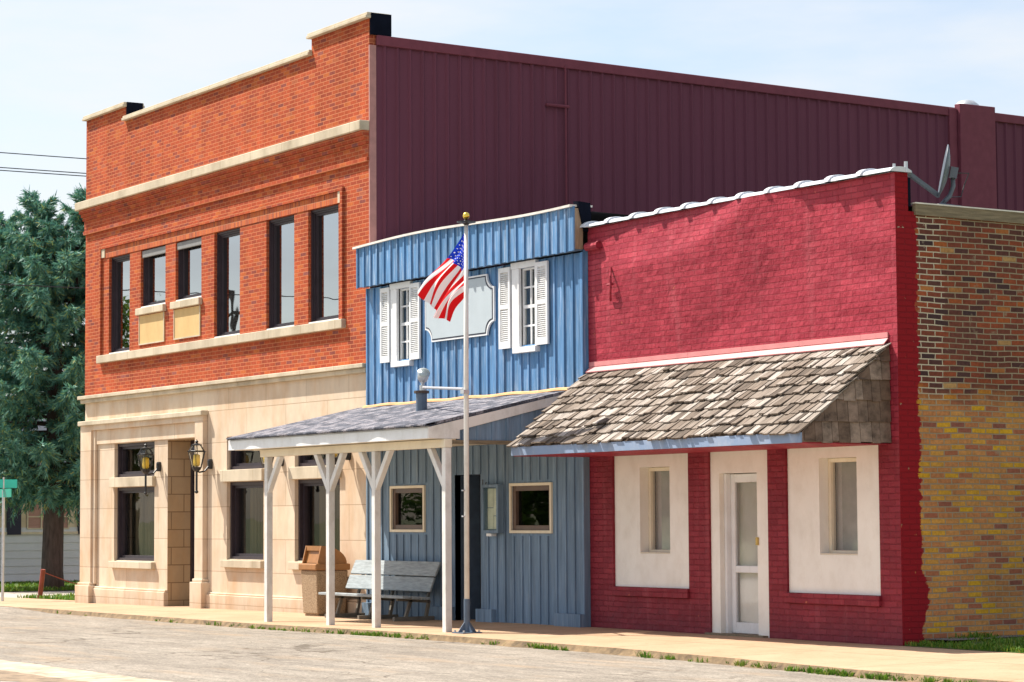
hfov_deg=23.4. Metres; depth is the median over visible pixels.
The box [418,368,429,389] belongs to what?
flood light
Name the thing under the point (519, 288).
window
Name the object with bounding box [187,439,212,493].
wall lamp
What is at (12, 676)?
dirt edge
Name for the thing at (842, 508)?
window
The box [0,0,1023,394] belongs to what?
sky
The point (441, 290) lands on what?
flag
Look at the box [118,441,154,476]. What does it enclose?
window
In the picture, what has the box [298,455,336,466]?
window
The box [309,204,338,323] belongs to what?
window
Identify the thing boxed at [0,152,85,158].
overhead wire
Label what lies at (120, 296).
window
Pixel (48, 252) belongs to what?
spruce tree
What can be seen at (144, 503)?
window
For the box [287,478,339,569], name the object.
window
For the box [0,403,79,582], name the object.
house
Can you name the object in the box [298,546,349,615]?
litter bin
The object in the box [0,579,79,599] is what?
corner grass
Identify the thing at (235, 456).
window
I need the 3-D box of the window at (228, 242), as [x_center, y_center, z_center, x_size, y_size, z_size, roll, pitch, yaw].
[-5.054,-1.050,45.180,0.325,1.954,1.086,2,-5,-32]
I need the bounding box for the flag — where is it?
[418,234,463,321]
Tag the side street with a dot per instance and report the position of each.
(13, 594)
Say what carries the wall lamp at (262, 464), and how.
attached to the brick building
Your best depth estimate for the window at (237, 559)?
44.70 m
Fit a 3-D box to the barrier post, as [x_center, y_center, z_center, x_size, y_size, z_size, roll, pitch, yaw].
[-9.588,5.453,55.488,2.115,0.706,0.203,2,-5,-25]
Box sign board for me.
[425,274,495,341]
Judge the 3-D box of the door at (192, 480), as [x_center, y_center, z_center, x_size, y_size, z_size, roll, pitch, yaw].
[-5.707,3.457,46.659,0.130,3.190,1.430,2,-5,-32]
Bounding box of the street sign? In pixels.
[0,477,16,600]
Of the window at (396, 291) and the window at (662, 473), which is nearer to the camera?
the window at (662, 473)
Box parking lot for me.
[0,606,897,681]
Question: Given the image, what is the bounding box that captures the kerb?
[1,606,1010,681]
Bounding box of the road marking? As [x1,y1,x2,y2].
[0,660,170,681]
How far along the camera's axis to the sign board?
37.37 m
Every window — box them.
[26,502,68,528]
[108,487,154,568]
[109,254,129,353]
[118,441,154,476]
[141,245,165,307]
[176,237,201,300]
[214,228,239,337]
[220,481,263,567]
[230,451,263,469]
[267,215,293,329]
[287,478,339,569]
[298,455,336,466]
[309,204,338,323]
[390,281,413,367]
[390,485,425,531]
[509,482,552,532]
[511,259,539,353]
[641,467,669,553]
[821,458,857,554]
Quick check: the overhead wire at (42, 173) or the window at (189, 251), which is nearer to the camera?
the window at (189, 251)
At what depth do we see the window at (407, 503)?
39.03 m
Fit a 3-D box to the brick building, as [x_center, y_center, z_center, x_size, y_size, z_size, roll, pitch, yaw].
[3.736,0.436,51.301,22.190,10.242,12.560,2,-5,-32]
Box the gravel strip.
[930,635,1023,639]
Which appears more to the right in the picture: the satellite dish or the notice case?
the satellite dish
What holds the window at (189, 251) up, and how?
in the brick building
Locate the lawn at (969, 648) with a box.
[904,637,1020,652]
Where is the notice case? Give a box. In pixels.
[481,484,503,535]
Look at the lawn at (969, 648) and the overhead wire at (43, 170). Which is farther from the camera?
the overhead wire at (43, 170)
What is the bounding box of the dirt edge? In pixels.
[0,670,84,681]
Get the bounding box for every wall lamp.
[137,443,160,494]
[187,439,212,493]
[259,451,283,467]
[335,453,350,463]
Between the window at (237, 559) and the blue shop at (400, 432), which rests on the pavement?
the blue shop at (400, 432)
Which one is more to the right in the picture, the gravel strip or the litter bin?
the gravel strip
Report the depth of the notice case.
36.65 m
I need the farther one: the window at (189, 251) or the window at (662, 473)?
the window at (189, 251)
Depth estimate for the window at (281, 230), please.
43.53 m
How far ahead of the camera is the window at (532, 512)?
35.94 m
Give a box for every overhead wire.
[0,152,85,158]
[0,167,85,173]
[0,170,85,176]
[0,284,85,288]
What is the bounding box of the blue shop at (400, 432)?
[226,201,628,631]
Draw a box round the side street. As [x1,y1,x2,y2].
[0,591,74,597]
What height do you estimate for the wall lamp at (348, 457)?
0.995 m
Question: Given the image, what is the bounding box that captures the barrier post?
[38,569,76,598]
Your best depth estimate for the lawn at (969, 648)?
28.67 m
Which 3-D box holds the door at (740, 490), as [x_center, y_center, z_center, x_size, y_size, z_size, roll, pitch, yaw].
[3.053,2.746,31.887,0.190,2.080,0.798,2,-5,-32]
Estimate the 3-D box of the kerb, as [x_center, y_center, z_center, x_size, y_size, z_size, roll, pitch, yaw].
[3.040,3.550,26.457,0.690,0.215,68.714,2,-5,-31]
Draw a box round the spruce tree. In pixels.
[0,183,85,588]
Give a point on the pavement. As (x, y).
(986, 665)
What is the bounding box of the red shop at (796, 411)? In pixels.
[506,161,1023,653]
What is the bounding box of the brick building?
[75,12,1023,612]
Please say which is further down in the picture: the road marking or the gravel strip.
the road marking
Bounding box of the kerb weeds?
[56,610,996,681]
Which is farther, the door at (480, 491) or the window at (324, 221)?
the window at (324, 221)
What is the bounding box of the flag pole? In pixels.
[422,212,481,633]
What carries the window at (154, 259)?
in the brick building
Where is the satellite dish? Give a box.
[907,144,968,205]
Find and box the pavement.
[0,597,1023,681]
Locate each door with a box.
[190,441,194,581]
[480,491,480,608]
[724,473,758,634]
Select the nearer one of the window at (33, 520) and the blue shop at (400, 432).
the blue shop at (400, 432)
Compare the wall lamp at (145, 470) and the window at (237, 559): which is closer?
the window at (237, 559)
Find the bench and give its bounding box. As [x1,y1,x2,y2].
[318,560,440,620]
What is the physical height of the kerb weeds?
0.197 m
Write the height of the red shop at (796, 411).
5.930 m
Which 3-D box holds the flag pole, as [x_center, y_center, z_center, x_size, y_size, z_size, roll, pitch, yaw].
[-1.025,1.198,35.050,0.370,5.728,3.256,1,-4,-16]
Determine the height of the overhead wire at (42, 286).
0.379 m
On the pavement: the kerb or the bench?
the bench
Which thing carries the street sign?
on the pavement

